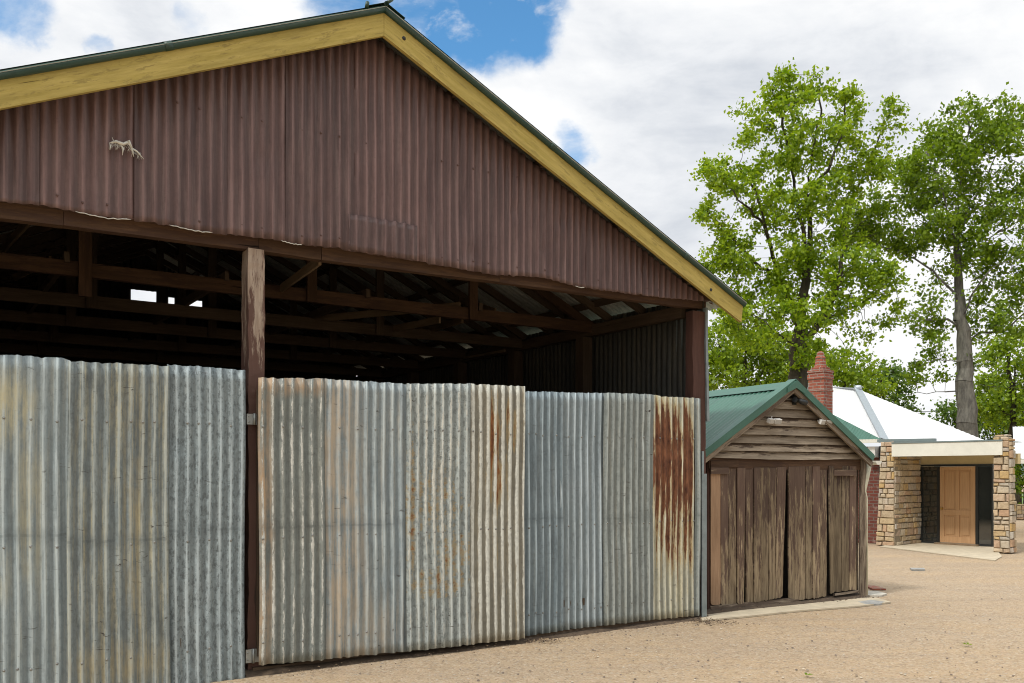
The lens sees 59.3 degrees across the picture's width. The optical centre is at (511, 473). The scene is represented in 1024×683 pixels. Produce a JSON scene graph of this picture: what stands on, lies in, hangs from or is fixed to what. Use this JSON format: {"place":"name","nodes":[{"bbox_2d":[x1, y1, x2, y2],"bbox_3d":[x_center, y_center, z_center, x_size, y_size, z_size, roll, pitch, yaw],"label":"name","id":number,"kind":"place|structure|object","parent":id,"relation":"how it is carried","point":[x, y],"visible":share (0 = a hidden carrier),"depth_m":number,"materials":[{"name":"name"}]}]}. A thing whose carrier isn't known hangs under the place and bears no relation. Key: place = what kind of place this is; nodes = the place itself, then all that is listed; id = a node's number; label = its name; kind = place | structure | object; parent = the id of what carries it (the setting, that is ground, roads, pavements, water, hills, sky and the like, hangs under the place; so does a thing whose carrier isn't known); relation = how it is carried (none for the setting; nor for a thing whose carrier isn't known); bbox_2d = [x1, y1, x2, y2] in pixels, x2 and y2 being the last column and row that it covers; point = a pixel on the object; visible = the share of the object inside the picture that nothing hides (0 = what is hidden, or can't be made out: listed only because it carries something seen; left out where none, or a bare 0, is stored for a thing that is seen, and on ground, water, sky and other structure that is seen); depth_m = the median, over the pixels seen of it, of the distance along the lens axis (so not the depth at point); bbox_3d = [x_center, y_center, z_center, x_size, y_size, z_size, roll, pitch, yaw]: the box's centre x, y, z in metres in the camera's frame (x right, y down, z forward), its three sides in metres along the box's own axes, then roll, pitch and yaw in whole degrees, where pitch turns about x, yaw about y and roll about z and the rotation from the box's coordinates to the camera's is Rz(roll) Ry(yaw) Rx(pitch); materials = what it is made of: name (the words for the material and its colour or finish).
{"place":"outdoors","nodes":[
{"label":"outdoors","id":0,"kind":"place"},
{"bbox_2d":[0,0,1023,446],"label":"sky","id":1,"kind":"structure","parent":0,"point":[636,92],"materials":[{"name":"white"}]},
{"bbox_2d":[211,476,1023,682],"bbox_3d":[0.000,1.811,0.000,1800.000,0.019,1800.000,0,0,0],"label":"ground","id":2,"kind":"structure","parent":0,"point":[920,601],"depth_m":9.32,"materials":[{"name":"beige sand"}]},
{"bbox_2d":[0,0,746,682],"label":"barn","id":3,"kind":"structure","parent":2,"relation":"on","point":[424,366],"depth_m":8.73,"materials":[{"name":"grey metal"}]},
{"bbox_2d":[109,138,143,158],"bbox_3d":[-3.182,-2.680,7.427,0.270,0.149,0.045,0,0,-34],"label":"fibre tuft","id":4,"kind":"object","parent":3,"relation":"attached to","point":[122,144],"visible":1,"depth_m":7.41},
{"bbox_2d":[245,615,707,677],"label":"soil bank","id":5,"kind":"structure","parent":2,"relation":"on","point":[303,667],"depth_m":9.07,"materials":[{"name":"brown soil"}]},
{"bbox_2d":[271,595,878,676],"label":"leaf litter","id":6,"kind":"object","parent":2,"relation":"on","point":[546,639],"visible":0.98,"depth_m":10.19,"materials":[{"name":"brown plant"}]},
{"bbox_2d":[359,586,1018,682],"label":"pebbles","id":7,"kind":"object","parent":2,"relation":"on","point":[748,645],"visible":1,"depth_m":8.65,"materials":[{"name":"brown stone"}]},
{"bbox_2d":[708,316,791,390],"bbox_3d":[10.575,-2.592,39.956,6.503,8.984,4.756,0,0,0],"label":"maple tree","id":8,"kind":"object","parent":2,"relation":"on","point":[726,361],"visible":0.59,"depth_m":39.30,"materials":[{"name":"green plant"}]},
{"bbox_2d":[707,595,859,613],"bbox_3d":[3.739,1.796,12.508,3.381,0.030,0.630,0,0,-31],"label":"soil strip","id":9,"kind":"object","parent":2,"relation":"on","point":[713,611],"visible":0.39,"depth_m":12.12,"materials":[{"name":"brown soil"}]},
{"bbox_2d":[709,593,866,609],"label":"soil bank","id":10,"kind":"structure","parent":2,"relation":"on","point":[845,595],"depth_m":12.88,"materials":[{"name":"brown soil"}]},
{"bbox_2d":[705,379,881,608],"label":"garden shed","id":11,"kind":"structure","parent":2,"relation":"on","point":[783,521],"depth_m":12.43,"materials":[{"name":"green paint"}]},
{"bbox_2d":[710,467,785,604],"bbox_3d":[3.182,0.832,12.081,1.366,1.838,0.067,0,0,-29],"label":"door","id":12,"kind":"structure","parent":11,"relation":"in","point":[749,503],"depth_m":12.08,"materials":[{"name":"brown wood"}]},
{"bbox_2d":[766,416,781,423],"bbox_3d":[3.529,-0.723,12.196,0.229,0.108,0.154,0,0,-29],"label":"floodlight","id":13,"kind":"object","parent":11,"relation":"attached to","point":[771,420],"visible":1,"depth_m":12.15,"materials":[{"name":"white plastic"}]},
{"bbox_2d":[792,397,807,404],"bbox_3d":[3.962,-0.994,12.393,0.217,0.122,0.143,0,0,26],"label":"security camera","id":14,"kind":"object","parent":11,"relation":"attached to","point":[795,400],"visible":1,"depth_m":12.37,"materials":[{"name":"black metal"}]},
{"bbox_2d":[788,466,856,599],"bbox_3d":[4.412,0.831,12.751,1.348,1.878,0.068,0,0,-29],"label":"door","id":15,"kind":"structure","parent":11,"relation":"in","point":[807,489],"depth_m":12.74,"materials":[{"name":"brown wood"}]},
{"bbox_2d":[817,419,831,424],"bbox_3d":[4.381,-0.736,12.659,0.229,0.108,0.154,0,0,-28],"label":"floodlight","id":16,"kind":"object","parent":11,"relation":"attached to","point":[821,421],"visible":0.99,"depth_m":12.59,"materials":[{"name":"white plastic"}]},
{"bbox_2d":[701,597,890,621],"bbox_3d":[3.776,1.796,11.941,3.529,0.020,0.562,0,0,-29],"label":"concrete strip","id":17,"kind":"object","parent":2,"relation":"on","point":[847,603],"visible":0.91,"depth_m":11.88,"materials":[{"name":"beige concrete"}]},
{"bbox_2d":[687,57,918,388],"bbox_3d":[9.696,-5.865,29.814,7.775,15.531,4.462,0,0,0],"label":"oak tree","id":18,"kind":"object","parent":2,"relation":"on","point":[802,258],"visible":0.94,"depth_m":29.60,"materials":[{"name":"green plant"}]},
{"bbox_2d":[780,336,906,402],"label":"shade tree","id":19,"kind":"object","parent":2,"relation":"on","point":[850,379],"visible":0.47,"depth_m":41.35,"materials":[{"name":"green plant"}]},
{"bbox_2d":[868,585,885,590],"bbox_3d":[5.674,1.797,14.121,0.208,0.030,0.431,0,0,0],"label":"brick paver","id":20,"kind":"object","parent":2,"relation":"on","point":[873,588],"visible":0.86,"depth_m":13.92,"materials":[{"name":"red brick"}]},
{"bbox_2d":[849,357,932,414],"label":"evergreen tree","id":21,"kind":"object","parent":2,"relation":"on","point":[894,372],"visible":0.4,"depth_m":45.47,"materials":[{"name":"green plant"}]},
{"bbox_2d":[807,351,1023,552],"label":"house","id":22,"kind":"structure","parent":2,"relation":"on","point":[933,481],"depth_m":22.56,"materials":[{"name":"stone"}]},
{"bbox_2d":[923,466,936,540],"bbox_3d":[10.680,0.778,22.990,0.010,1.904,0.366,0,0,-41],"label":"side window","id":23,"kind":"structure","parent":22,"relation":"in","point":[929,472],"depth_m":22.99,"materials":[{"name":"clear glass"}]},
{"bbox_2d":[940,466,974,543],"bbox_3d":[11.104,0.784,22.447,0.100,1.911,0.860,0,0,-41],"label":"door","id":24,"kind":"structure","parent":22,"relation":"in","point":[957,483],"depth_m":22.45,"materials":[{"name":"brown wood"}]},
{"bbox_2d":[979,466,990,543],"bbox_3d":[11.559,0.778,21.979,0.010,1.904,0.301,0,0,-41],"label":"side window","id":25,"kind":"structure","parent":22,"relation":"in","point":[984,471],"depth_m":21.98,"materials":[{"name":"black glass"}]},
{"bbox_2d":[910,568,924,570],"bbox_3d":[7.584,1.794,16.810,0.246,0.030,0.302,0,0,17],"label":"drain cover","id":26,"kind":"object","parent":2,"relation":"on","point":[917,569],"visible":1,"depth_m":16.70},
{"bbox_2d":[828,81,1023,437],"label":"plane tree","id":27,"kind":"object","parent":2,"relation":"on","point":[965,153],"visible":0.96,"depth_m":31.70,"materials":[{"name":"green plant"}]},
{"bbox_2d":[880,543,1001,560],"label":"patio","id":28,"kind":"structure","parent":2,"relation":"on","point":[981,552],"depth_m":21.00,"materials":[{"name":"concrete"}]},
{"bbox_2d":[928,396,1023,439],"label":"laurel tree","id":29,"kind":"object","parent":2,"relation":"on","point":[951,408],"visible":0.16,"depth_m":47.89,"materials":[{"name":"green plant"}]},
{"bbox_2d":[954,321,1023,503],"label":"garden tree","id":30,"kind":"object","parent":2,"relation":"on","point":[1011,406],"visible":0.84,"depth_m":41.64,"materials":[{"name":"green plant"}]},
{"bbox_2d":[1013,446,1023,503],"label":"tree","id":31,"kind":"object","parent":2,"relation":"on","point":[1020,480],"visible":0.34,"depth_m":37.89,"materials":[{"name":"green plant"}]},
{"bbox_2d":[859,600,883,605],"bbox_3d":[4.975,1.800,12.454,0.454,0.030,0.289,0,0,-37],"label":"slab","id":32,"kind":"object","parent":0,"point":[875,602],"visible":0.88,"depth_m":12.43,"materials":[{"name":"grey concrete"}]},
{"bbox_2d":[867,591,886,596],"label":"paving slab","id":33,"kind":"structure","parent":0,"point":[875,594],"depth_m":13.30,"materials":[{"name":"concrete"}]},
{"bbox_2d":[1014,504,1023,519],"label":"garden wall","id":34,"kind":"structure","parent":0,"point":[1019,511],"depth_m":34.79,"materials":[{"name":"stone"}]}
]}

